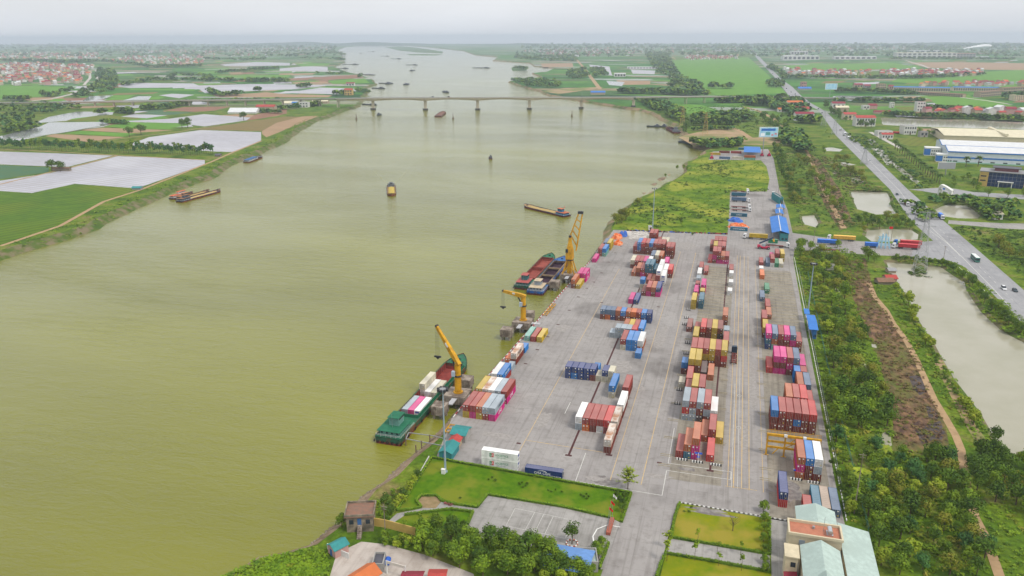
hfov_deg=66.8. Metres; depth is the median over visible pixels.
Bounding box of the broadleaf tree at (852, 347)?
[843,341,861,355]
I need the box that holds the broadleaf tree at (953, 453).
[946,444,958,462]
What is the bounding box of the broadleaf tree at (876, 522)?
[873,520,882,538]
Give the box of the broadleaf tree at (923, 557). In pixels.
[913,550,931,569]
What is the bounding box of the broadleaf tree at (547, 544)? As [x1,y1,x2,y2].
[535,535,559,554]
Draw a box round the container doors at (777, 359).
[774,356,779,361]
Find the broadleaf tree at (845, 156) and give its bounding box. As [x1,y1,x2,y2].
[840,154,850,159]
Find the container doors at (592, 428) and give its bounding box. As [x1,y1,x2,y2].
[590,425,595,431]
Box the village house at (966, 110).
[962,106,972,114]
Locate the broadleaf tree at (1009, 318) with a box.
[1002,315,1014,325]
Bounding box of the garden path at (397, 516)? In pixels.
[389,502,476,521]
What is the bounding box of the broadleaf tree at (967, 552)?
[959,544,975,562]
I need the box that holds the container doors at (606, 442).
[604,440,610,446]
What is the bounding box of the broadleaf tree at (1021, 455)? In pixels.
[1019,448,1023,462]
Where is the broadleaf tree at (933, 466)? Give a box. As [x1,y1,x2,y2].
[925,460,940,478]
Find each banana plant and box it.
[851,467,866,473]
[858,470,873,474]
[877,445,892,454]
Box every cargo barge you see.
[175,189,208,199]
[176,189,220,202]
[243,155,261,162]
[387,182,395,195]
[434,111,445,116]
[513,252,554,289]
[524,203,570,216]
[526,256,566,295]
[666,126,680,133]
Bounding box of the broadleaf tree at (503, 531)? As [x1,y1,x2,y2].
[493,526,510,542]
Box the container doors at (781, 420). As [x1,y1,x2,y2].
[778,418,784,423]
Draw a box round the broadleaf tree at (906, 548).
[895,539,913,556]
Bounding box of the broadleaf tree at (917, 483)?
[908,479,921,487]
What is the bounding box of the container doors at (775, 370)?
[773,368,778,373]
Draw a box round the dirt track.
[0,54,1004,575]
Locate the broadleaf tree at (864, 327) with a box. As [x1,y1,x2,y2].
[855,322,870,333]
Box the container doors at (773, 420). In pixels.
[771,417,777,423]
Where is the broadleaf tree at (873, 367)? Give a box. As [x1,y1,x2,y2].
[863,362,882,376]
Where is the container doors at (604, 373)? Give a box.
[602,371,607,376]
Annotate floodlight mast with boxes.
[437,386,448,472]
[652,188,656,228]
[808,262,817,308]
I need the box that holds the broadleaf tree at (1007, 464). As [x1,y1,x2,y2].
[1004,461,1012,479]
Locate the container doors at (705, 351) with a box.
[703,348,708,353]
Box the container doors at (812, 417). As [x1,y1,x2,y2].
[810,415,816,421]
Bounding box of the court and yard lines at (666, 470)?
[506,382,740,537]
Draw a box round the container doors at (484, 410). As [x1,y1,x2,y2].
[482,407,487,413]
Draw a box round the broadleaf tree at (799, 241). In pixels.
[796,238,805,245]
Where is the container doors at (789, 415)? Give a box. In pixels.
[787,412,793,418]
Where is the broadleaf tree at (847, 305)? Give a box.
[840,300,854,313]
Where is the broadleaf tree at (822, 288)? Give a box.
[818,284,828,291]
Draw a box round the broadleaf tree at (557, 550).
[551,548,567,555]
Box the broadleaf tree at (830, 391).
[823,385,843,400]
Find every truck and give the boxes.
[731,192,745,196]
[731,197,749,202]
[731,204,750,208]
[731,207,751,211]
[731,345,737,363]
[743,233,767,239]
[765,242,789,247]
[817,238,835,244]
[827,234,855,241]
[865,242,877,247]
[891,242,920,249]
[893,239,921,244]
[938,212,944,218]
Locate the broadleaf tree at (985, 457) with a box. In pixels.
[973,453,997,465]
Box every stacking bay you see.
[669,266,733,485]
[758,270,828,521]
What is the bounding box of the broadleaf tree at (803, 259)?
[798,256,807,263]
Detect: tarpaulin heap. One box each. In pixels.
[611,233,621,239]
[614,240,622,245]
[620,231,626,236]
[727,217,742,222]
[727,222,748,227]
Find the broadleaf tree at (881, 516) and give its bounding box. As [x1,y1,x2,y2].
[870,510,890,524]
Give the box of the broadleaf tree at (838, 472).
[833,469,841,478]
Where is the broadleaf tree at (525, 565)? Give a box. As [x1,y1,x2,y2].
[514,553,534,575]
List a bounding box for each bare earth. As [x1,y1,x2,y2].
[545,87,601,93]
[679,129,789,145]
[935,359,984,441]
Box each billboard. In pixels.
[759,127,778,152]
[825,83,837,96]
[937,162,955,174]
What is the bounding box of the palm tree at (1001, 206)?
[995,204,1007,212]
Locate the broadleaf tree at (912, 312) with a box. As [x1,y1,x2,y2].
[908,308,918,319]
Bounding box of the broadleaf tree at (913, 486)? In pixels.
[904,483,918,491]
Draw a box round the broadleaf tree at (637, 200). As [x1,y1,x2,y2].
[633,198,642,204]
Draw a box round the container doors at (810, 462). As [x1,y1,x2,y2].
[806,459,813,465]
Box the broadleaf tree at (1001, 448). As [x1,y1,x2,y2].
[997,444,1010,451]
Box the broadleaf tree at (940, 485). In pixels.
[928,476,947,493]
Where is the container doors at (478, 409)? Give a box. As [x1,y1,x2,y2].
[476,407,481,412]
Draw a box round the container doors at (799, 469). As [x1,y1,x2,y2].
[796,465,803,471]
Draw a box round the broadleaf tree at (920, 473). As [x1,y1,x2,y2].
[911,467,926,482]
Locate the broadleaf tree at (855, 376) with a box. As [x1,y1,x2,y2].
[847,370,864,382]
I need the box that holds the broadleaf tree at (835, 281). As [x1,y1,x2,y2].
[829,277,843,291]
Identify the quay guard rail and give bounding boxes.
[453,251,597,416]
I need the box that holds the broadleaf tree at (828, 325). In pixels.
[820,319,834,334]
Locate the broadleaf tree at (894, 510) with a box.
[885,505,902,522]
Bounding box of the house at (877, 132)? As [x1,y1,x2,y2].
[874,130,892,135]
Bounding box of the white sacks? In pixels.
[627,231,648,238]
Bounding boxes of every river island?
[386,46,442,52]
[407,54,441,54]
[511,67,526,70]
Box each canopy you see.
[543,544,594,572]
[744,146,760,153]
[770,215,789,240]
[775,208,783,215]
[776,204,784,210]
[783,571,796,575]
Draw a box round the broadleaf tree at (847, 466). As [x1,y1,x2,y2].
[844,464,853,470]
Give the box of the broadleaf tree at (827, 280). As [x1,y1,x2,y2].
[825,278,831,283]
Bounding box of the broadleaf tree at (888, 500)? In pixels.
[882,494,900,506]
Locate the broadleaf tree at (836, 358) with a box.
[825,350,845,368]
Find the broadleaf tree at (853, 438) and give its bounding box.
[849,434,860,445]
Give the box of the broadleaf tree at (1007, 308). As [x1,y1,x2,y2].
[1002,306,1011,315]
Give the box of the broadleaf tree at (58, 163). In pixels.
[52,161,65,171]
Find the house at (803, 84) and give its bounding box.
[800,82,806,86]
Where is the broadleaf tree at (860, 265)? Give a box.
[857,262,863,268]
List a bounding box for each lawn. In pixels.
[395,511,470,534]
[400,459,627,521]
[661,555,770,575]
[673,503,767,551]
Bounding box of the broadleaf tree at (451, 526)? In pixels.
[439,521,461,539]
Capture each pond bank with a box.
[799,213,820,227]
[849,190,898,213]
[862,227,921,238]
[880,117,1023,122]
[883,260,1023,438]
[933,202,982,218]
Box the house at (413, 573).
[401,571,424,575]
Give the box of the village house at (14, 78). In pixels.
[11,76,17,80]
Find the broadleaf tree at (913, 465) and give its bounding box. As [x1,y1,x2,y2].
[904,456,924,471]
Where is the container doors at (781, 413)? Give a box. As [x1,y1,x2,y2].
[779,411,785,417]
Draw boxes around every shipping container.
[401,395,419,413]
[408,396,424,414]
[414,397,431,414]
[419,371,435,389]
[420,383,431,395]
[424,379,440,396]
[430,380,446,397]
[463,391,478,411]
[463,411,468,417]
[469,391,485,411]
[469,412,475,418]
[476,375,490,391]
[476,392,491,412]
[476,413,481,419]
[481,446,519,462]
[482,376,496,391]
[482,393,497,413]
[482,414,488,420]
[482,458,519,470]
[488,377,502,392]
[489,394,504,414]
[489,401,504,421]
[491,362,504,376]
[494,378,508,393]
[497,363,510,377]
[501,378,515,397]
[505,353,510,362]
[505,385,515,403]
[509,361,514,372]
[511,343,523,358]
[511,349,523,364]
[523,342,528,352]
[524,327,535,340]
[525,464,563,478]
[530,327,541,341]
[537,328,547,342]
[565,361,573,372]
[565,372,570,378]
[571,273,579,283]
[571,361,579,372]
[571,373,576,378]
[575,402,588,423]
[575,423,581,429]
[576,278,583,288]
[577,362,585,373]
[577,373,582,379]
[578,267,584,277]
[582,268,589,277]
[582,403,594,424]
[582,424,588,430]
[583,363,591,374]
[583,374,589,380]
[589,373,596,380]
[589,404,601,425]
[589,425,595,431]
[590,363,597,374]
[592,253,598,262]
[596,370,601,381]
[596,404,608,426]
[596,426,602,432]
[598,244,604,251]
[600,305,606,313]
[602,244,608,252]
[602,365,609,376]
[602,376,607,382]
[603,405,615,426]
[604,423,616,446]
[604,430,616,453]
[605,306,611,314]
[607,238,613,246]
[608,365,615,376]
[608,382,618,398]
[609,328,614,337]
[609,373,619,391]
[610,306,616,314]
[611,406,622,427]
[615,306,621,315]
[615,323,621,332]
[616,416,621,434]
[617,391,627,410]
[620,307,626,315]
[620,324,627,332]
[620,330,629,344]
[620,344,625,349]
[622,374,632,393]
[624,318,630,323]
[626,307,631,316]
[626,324,632,329]
[626,330,634,344]
[628,292,635,303]
[629,319,635,324]
[630,255,636,263]
[631,266,636,275]
[631,308,637,316]
[631,325,637,330]
[632,331,640,345]
[633,293,640,304]
[634,319,640,327]
[635,255,640,264]
[635,348,641,358]
[636,262,642,271]
[636,308,642,317]
[637,238,642,245]
[637,331,645,346]
[638,320,645,330]
[640,263,644,272]
[640,276,645,283]
[641,238,646,246]
[641,285,646,295]
[641,309,647,317]
[645,238,650,246]
[645,259,651,268]
[646,273,652,283]
[646,280,652,291]
[646,309,652,318]
[646,315,652,323]
[649,229,654,236]
[649,238,654,246]
[649,259,655,268]
[651,281,657,291]
[653,229,658,236]
[653,239,658,246]
[655,250,660,258]
[656,265,662,274]
[656,281,662,291]
[657,239,662,247]
[659,250,664,259]
[659,259,664,267]
[661,239,666,247]
[661,270,666,279]
[663,264,668,272]
[665,257,669,263]
[666,242,671,250]
[668,264,673,273]
[670,242,675,250]
[675,433,685,457]
[678,376,685,387]
[681,357,688,368]
[681,367,687,373]
[681,413,688,420]
[682,387,691,407]
[682,407,688,413]
[683,449,691,458]
[684,427,693,451]
[685,378,692,386]
[686,318,692,331]
[686,366,693,378]
[688,348,696,364]
[688,414,695,420]
[689,387,697,407]
[689,405,696,414]
[691,292,697,304]
[691,337,697,350]
[691,373,699,389]
[691,436,700,452]
[691,447,699,459]
[692,421,701,445]
[693,326,699,336]
[694,285,699,295]
[694,361,701,371]
[695,349,702,365]
[695,415,702,421]
[696,408,703,415]
[697,267,701,275]
[697,337,703,353]
[697,388,704,408]
[698,374,706,390]
[699,261,703,270]
[699,292,704,303]
[700,318,706,331]
[700,332,705,337]
[700,360,707,373]
[700,419,708,441]
[701,278,706,287]
[702,347,709,359]
[703,265,708,274]
[703,338,709,353]
[703,399,711,416]
[704,389,711,409]
[706,319,712,332]
[706,437,714,461]
[707,363,714,380]
[708,254,712,262]
[708,354,714,360]
[708,413,716,436]
[709,339,715,354]
[710,239,714,247]
[710,396,718,413]
[711,328,717,338]
[712,319,717,332]
[713,246,717,254]
[714,355,720,360]
[714,361,719,366]
[715,339,721,355]
[715,421,723,443]
[717,246,721,254]
[717,320,723,333]
[720,361,725,367]
[721,251,725,259]
[721,340,727,355]
[721,356,726,361]
[722,241,725,249]
[722,307,728,319]
[723,331,728,344]
[724,325,729,330]
[725,251,729,259]
[727,287,731,294]
[728,279,732,286]
[729,270,733,276]
[730,226,747,230]
[731,212,746,216]
[759,257,762,265]
[759,269,764,278]
[759,290,764,301]
[761,309,766,319]
[762,319,767,332]
[764,282,769,293]
[764,337,770,349]
[765,257,769,266]
[765,298,770,309]
[765,324,771,338]
[765,332,771,343]
[765,356,772,372]
[766,306,771,319]
[768,238,777,243]
[769,406,777,423]
[769,412,776,430]
[770,254,774,262]
[770,395,778,416]
[771,339,777,344]
[772,324,777,338]
[772,354,779,367]
[772,360,778,373]
[773,345,780,361]
[774,258,778,266]
[775,248,779,257]
[777,339,783,344]
[777,423,784,431]
[777,470,787,499]
[777,479,787,507]
[778,258,782,267]
[778,325,783,339]
[778,396,786,417]
[778,416,785,424]
[779,366,785,374]
[780,249,784,257]
[780,346,786,362]
[780,362,786,368]
[783,325,789,339]
[783,340,789,345]
[784,383,792,398]
[784,425,792,432]
[785,369,791,375]
[785,397,793,418]
[785,418,792,425]
[786,347,793,363]
[786,362,792,369]
[789,326,796,340]
[789,340,795,345]
[792,347,799,363]
[792,383,800,398]
[792,426,799,432]
[793,365,800,376]
[793,398,801,419]
[793,418,800,426]
[793,457,803,479]
[794,446,804,472]
[795,371,803,384]
[795,439,805,464]
[796,332,801,346]
[799,384,807,399]
[800,354,805,365]
[800,366,806,372]
[800,399,809,420]
[800,426,807,433]
[801,419,808,427]
[801,494,811,504]
[802,372,810,389]
[804,440,814,465]
[804,465,813,473]
[804,473,812,480]
[807,390,812,399]
[807,400,816,421]
[807,428,815,434]
[808,421,816,428]
[809,484,821,505]
[812,441,822,467]
[812,474,820,481]
[813,466,821,474]
[819,485,830,509]
[828,487,840,517]
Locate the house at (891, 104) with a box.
[889,102,894,107]
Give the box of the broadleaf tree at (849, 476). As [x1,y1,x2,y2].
[842,469,856,486]
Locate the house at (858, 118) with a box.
[852,115,876,125]
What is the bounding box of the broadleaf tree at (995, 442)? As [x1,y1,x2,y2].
[989,438,1005,451]
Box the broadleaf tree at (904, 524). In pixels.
[887,515,917,538]
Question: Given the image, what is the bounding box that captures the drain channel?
[565,230,727,471]
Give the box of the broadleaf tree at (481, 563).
[471,554,490,575]
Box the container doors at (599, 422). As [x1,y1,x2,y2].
[597,420,602,425]
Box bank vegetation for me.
[12,104,353,245]
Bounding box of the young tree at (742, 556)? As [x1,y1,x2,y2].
[740,554,744,570]
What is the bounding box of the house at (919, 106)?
[914,101,925,111]
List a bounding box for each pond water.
[802,215,817,226]
[851,192,894,214]
[865,229,917,241]
[881,118,1023,129]
[886,262,1023,453]
[935,204,979,218]
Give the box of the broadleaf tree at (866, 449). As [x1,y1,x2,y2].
[860,445,871,458]
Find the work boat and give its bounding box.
[169,190,192,199]
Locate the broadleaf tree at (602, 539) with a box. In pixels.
[596,536,607,545]
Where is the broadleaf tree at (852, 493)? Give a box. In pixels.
[847,487,863,504]
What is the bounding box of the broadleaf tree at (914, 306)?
[909,303,920,309]
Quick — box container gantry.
[763,429,821,456]
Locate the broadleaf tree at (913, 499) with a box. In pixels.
[896,490,927,515]
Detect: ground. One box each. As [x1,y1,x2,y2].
[0,43,1023,575]
[909,375,925,394]
[916,421,944,442]
[926,406,937,418]
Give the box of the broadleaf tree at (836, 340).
[825,334,845,349]
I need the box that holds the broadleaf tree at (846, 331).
[839,326,853,338]
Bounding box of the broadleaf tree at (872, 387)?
[857,379,879,397]
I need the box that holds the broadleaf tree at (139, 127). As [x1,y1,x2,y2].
[133,124,146,134]
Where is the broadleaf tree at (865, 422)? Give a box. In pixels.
[857,415,871,427]
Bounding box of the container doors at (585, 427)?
[583,424,588,430]
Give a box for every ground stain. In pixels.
[516,380,533,383]
[533,411,551,426]
[555,325,570,331]
[564,285,575,293]
[583,476,604,480]
[586,475,621,486]
[603,387,619,394]
[610,360,631,372]
[634,385,645,391]
[678,467,694,471]
[686,506,727,513]
[690,510,737,517]
[738,244,761,247]
[751,312,760,348]
[775,481,801,502]
[790,454,794,472]
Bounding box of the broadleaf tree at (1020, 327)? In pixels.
[1014,321,1023,332]
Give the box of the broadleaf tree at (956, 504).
[944,498,962,508]
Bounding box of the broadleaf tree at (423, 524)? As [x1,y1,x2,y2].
[417,517,434,535]
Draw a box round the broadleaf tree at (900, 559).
[890,552,910,574]
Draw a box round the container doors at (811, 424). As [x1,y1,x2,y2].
[809,421,815,427]
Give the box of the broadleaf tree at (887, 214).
[883,210,891,217]
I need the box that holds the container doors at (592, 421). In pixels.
[590,419,595,424]
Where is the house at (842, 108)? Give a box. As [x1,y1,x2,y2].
[833,106,849,113]
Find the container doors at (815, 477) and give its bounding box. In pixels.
[813,474,820,481]
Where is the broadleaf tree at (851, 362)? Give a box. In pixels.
[840,353,865,375]
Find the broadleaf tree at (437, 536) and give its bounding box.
[429,527,446,540]
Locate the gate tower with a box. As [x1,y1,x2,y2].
[877,226,892,248]
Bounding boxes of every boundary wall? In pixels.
[327,543,348,558]
[374,518,415,534]
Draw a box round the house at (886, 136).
[879,133,893,138]
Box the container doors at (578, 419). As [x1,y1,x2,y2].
[576,417,581,422]
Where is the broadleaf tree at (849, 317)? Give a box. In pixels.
[846,314,856,323]
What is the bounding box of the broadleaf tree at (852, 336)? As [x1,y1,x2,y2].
[845,332,861,345]
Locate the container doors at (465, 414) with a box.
[463,411,468,417]
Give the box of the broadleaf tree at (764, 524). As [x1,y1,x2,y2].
[759,521,769,530]
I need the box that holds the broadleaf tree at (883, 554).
[876,547,890,565]
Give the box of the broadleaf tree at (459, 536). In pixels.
[452,531,466,542]
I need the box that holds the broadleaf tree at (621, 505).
[618,503,624,511]
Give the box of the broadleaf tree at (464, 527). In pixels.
[459,524,472,535]
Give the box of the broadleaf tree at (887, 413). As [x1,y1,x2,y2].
[877,407,902,427]
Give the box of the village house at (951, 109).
[947,108,955,111]
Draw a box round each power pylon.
[702,113,710,133]
[860,148,870,163]
[911,211,936,273]
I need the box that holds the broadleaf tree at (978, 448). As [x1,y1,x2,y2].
[974,442,986,454]
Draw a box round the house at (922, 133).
[917,131,928,136]
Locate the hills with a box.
[5,42,1023,45]
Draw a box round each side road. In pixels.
[909,188,1023,198]
[948,220,1023,228]
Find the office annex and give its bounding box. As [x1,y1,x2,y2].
[795,503,836,524]
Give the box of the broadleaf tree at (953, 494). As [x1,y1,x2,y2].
[944,489,960,499]
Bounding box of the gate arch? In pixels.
[386,560,405,573]
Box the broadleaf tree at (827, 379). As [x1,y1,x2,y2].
[821,374,836,385]
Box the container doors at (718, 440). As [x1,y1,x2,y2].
[716,437,722,443]
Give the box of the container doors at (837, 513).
[832,510,839,517]
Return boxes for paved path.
[667,539,769,568]
[771,518,787,575]
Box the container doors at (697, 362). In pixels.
[695,360,700,364]
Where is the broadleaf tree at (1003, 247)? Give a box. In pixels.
[999,241,1011,253]
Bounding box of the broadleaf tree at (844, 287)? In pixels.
[836,280,852,298]
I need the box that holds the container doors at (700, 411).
[696,409,702,414]
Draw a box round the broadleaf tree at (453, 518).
[444,513,459,534]
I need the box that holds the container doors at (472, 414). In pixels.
[470,412,474,417]
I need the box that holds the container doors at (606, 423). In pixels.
[604,420,609,426]
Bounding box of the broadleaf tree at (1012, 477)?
[1006,470,1020,483]
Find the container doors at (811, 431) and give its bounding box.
[808,428,814,434]
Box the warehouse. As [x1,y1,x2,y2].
[930,127,1023,142]
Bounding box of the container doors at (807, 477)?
[804,473,811,480]
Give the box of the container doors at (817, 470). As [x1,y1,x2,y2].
[814,467,821,473]
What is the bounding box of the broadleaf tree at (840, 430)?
[829,423,846,441]
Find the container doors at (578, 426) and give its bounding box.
[576,423,581,429]
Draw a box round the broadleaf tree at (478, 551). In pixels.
[469,544,493,562]
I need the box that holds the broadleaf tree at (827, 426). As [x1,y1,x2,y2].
[825,423,831,432]
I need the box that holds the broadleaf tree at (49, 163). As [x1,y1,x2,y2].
[45,159,55,167]
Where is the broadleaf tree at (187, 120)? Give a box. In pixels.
[184,117,191,126]
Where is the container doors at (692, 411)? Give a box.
[689,408,695,414]
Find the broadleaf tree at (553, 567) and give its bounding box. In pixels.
[544,559,561,575]
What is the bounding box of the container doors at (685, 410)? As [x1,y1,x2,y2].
[682,407,688,413]
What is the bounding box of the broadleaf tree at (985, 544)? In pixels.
[971,534,997,558]
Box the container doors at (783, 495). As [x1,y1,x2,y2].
[779,492,787,499]
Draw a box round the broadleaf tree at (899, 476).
[886,468,908,489]
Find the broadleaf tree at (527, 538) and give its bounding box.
[515,527,542,550]
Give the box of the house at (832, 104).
[830,102,844,107]
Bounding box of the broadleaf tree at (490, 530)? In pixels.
[480,523,498,541]
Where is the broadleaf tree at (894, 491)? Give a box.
[888,484,903,499]
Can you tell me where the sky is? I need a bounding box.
[0,0,1023,44]
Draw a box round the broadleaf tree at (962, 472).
[957,467,970,486]
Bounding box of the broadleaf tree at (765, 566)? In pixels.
[761,562,770,570]
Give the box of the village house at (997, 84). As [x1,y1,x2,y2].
[993,82,1001,85]
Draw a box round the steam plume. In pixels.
[963,44,991,49]
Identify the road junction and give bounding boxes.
[912,228,964,265]
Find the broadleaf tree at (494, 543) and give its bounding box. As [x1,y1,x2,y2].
[487,536,500,550]
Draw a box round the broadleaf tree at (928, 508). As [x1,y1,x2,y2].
[919,501,933,516]
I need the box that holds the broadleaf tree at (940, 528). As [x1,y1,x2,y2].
[931,523,942,534]
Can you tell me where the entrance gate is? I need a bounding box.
[938,184,953,194]
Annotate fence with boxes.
[799,271,842,491]
[808,272,868,531]
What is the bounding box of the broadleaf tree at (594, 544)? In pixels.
[590,540,600,546]
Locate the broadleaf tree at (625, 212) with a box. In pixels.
[621,207,630,215]
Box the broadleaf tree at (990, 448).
[973,438,998,454]
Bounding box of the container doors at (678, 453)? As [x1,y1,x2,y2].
[676,451,682,457]
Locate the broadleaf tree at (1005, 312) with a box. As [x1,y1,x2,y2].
[999,309,1011,317]
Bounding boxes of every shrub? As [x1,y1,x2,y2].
[380,496,386,503]
[381,529,389,536]
[381,535,389,545]
[382,492,388,499]
[384,506,395,514]
[390,535,398,542]
[391,496,400,506]
[392,540,401,547]
[396,493,407,500]
[398,533,407,542]
[399,487,407,493]
[404,539,410,548]
[405,481,412,489]
[405,535,414,543]
[413,469,421,475]
[414,543,422,551]
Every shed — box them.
[51,167,71,170]
[131,186,142,189]
[228,108,260,113]
[256,104,276,109]
[284,101,298,104]
[327,537,349,558]
[438,439,459,458]
[449,425,471,442]
[449,434,462,446]
[590,91,604,94]
[614,73,625,76]
[627,67,656,68]
[780,56,819,59]
[789,51,807,54]
[803,308,809,320]
[806,314,817,338]
[832,56,876,58]
[837,522,879,575]
[873,278,894,284]
[881,275,897,280]
[885,268,896,272]
[893,53,956,57]
[907,50,941,52]
[956,53,975,57]
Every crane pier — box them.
[443,386,471,408]
[512,316,540,332]
[560,271,577,283]
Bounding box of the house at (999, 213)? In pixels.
[990,211,1004,219]
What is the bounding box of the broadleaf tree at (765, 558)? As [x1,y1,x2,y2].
[760,554,770,561]
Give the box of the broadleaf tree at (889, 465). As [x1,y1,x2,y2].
[880,457,897,473]
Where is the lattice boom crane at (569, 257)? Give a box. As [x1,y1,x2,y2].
[562,211,582,274]
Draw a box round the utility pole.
[853,453,866,513]
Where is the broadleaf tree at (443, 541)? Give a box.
[436,537,450,555]
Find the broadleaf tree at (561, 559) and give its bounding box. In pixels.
[555,551,570,569]
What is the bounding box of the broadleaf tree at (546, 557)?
[534,551,557,571]
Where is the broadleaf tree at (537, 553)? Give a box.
[528,551,542,571]
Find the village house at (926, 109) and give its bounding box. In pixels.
[922,107,932,112]
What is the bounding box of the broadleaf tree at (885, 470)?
[877,467,888,474]
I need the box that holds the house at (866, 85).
[863,84,870,87]
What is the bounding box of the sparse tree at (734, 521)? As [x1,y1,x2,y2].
[729,514,739,530]
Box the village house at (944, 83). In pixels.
[940,81,947,85]
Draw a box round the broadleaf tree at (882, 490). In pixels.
[875,483,890,499]
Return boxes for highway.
[750,48,1023,321]
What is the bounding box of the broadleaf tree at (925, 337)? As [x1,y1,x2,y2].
[921,332,931,343]
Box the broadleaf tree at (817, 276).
[813,271,822,284]
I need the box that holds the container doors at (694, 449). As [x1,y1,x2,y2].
[692,446,698,451]
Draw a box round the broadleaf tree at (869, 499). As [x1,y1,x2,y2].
[857,493,884,515]
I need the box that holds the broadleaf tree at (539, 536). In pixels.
[530,533,543,552]
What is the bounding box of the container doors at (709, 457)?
[706,455,713,461]
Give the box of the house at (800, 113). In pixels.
[793,112,814,120]
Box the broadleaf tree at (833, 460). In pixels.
[829,457,836,466]
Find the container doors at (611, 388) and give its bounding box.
[609,386,614,391]
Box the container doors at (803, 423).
[801,421,807,426]
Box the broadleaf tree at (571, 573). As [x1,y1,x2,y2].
[569,571,577,575]
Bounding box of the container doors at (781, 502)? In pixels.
[779,500,786,506]
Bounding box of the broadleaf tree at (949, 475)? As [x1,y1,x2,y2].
[939,466,961,493]
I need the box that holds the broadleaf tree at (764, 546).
[760,543,767,551]
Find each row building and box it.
[893,86,949,91]
[900,91,965,96]
[951,86,998,90]
[973,90,1002,96]
[997,86,1023,92]
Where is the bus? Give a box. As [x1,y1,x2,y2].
[970,253,980,261]
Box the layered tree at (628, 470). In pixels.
[616,465,638,489]
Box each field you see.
[0,86,75,98]
[0,122,108,138]
[0,152,109,166]
[0,156,204,192]
[0,165,48,178]
[0,184,133,243]
[3,125,107,140]
[25,97,63,100]
[38,112,113,122]
[43,115,114,123]
[48,134,122,141]
[52,109,91,112]
[62,98,103,100]
[69,131,132,136]
[70,106,114,107]
[77,95,120,97]
[83,95,112,100]
[85,128,170,132]
[97,118,161,122]
[101,102,143,105]
[105,122,188,128]
[106,95,134,99]
[106,130,196,144]
[111,116,166,118]
[113,92,157,94]
[114,116,139,119]
[116,105,139,107]
[119,83,198,87]
[119,109,163,112]
[122,114,165,117]
[123,96,164,99]
[126,96,150,99]
[129,114,250,125]
[130,89,194,90]
[133,130,260,151]
[139,112,190,114]
[152,79,180,81]
[161,94,190,97]
[164,106,229,111]
[172,85,207,87]
[185,80,219,81]
[192,102,209,104]
[195,84,327,92]
[195,116,297,130]
[196,83,220,84]
[214,75,290,77]
[216,92,331,96]
[220,62,289,65]
[223,114,272,116]
[246,109,286,120]
[262,116,316,136]
[265,71,291,72]
[273,82,290,83]
[274,97,319,98]
[280,66,327,70]
[289,88,355,93]
[292,73,314,74]
[292,81,327,83]
[294,63,330,66]
[296,75,363,79]
[302,87,339,88]
[329,78,368,83]
[541,63,572,66]
[590,65,611,75]
[607,81,623,85]
[613,152,768,232]
[617,80,649,84]
[631,70,654,73]
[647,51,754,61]
[672,57,785,94]
[678,104,716,112]
[784,62,920,70]
[822,80,849,82]
[833,95,887,99]
[851,71,885,77]
[863,82,878,83]
[877,106,909,108]
[892,70,1023,86]
[893,137,937,145]
[895,106,934,110]
[903,99,932,101]
[907,62,1023,69]
[928,96,1013,107]
[982,97,1006,98]
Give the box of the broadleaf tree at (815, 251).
[811,248,822,258]
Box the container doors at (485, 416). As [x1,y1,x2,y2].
[483,414,487,419]
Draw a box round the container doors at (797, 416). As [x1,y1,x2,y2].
[794,413,800,419]
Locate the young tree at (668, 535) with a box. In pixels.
[662,530,672,541]
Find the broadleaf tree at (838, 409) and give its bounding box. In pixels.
[828,401,849,425]
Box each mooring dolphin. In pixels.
[431,400,448,419]
[461,374,473,388]
[500,326,513,340]
[526,310,534,317]
[549,279,559,290]
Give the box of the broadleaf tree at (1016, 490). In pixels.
[1007,481,1023,504]
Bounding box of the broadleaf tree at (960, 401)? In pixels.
[958,395,969,406]
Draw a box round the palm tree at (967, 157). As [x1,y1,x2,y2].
[964,156,972,166]
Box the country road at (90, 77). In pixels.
[34,60,1006,147]
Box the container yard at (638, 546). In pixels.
[437,149,912,575]
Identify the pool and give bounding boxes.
[825,147,842,151]
[871,148,892,164]
[881,431,891,445]
[893,162,918,182]
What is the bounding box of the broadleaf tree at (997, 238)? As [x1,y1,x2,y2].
[991,233,1006,247]
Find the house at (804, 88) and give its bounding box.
[797,87,811,89]
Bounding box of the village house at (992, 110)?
[985,107,997,114]
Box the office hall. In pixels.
[798,540,843,575]
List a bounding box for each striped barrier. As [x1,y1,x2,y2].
[790,477,801,480]
[808,480,819,483]
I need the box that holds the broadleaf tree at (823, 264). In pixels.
[818,261,825,267]
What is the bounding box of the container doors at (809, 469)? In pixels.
[805,466,812,472]
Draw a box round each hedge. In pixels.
[395,456,431,510]
[397,493,487,511]
[404,507,474,524]
[431,456,631,493]
[488,492,614,518]
[598,541,609,568]
[620,492,632,522]
[655,552,666,575]
[666,551,770,572]
[670,501,680,535]
[671,535,769,555]
[768,516,771,554]
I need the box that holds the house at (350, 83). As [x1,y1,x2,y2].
[346,82,354,85]
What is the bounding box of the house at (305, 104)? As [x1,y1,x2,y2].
[299,102,309,107]
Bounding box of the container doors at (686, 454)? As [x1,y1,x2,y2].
[684,452,690,458]
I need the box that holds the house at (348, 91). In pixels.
[344,88,353,94]
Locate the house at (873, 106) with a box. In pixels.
[867,104,877,108]
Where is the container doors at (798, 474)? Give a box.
[796,472,803,479]
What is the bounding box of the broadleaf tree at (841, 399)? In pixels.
[828,392,851,408]
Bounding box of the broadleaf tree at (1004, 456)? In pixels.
[994,451,1017,466]
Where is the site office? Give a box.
[771,192,783,203]
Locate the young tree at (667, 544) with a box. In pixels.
[663,539,670,560]
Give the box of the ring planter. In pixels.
[566,539,577,546]
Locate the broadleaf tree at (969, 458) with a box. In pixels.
[964,454,985,469]
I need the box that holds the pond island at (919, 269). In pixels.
[913,262,926,272]
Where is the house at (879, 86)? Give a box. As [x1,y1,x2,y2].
[876,84,886,89]

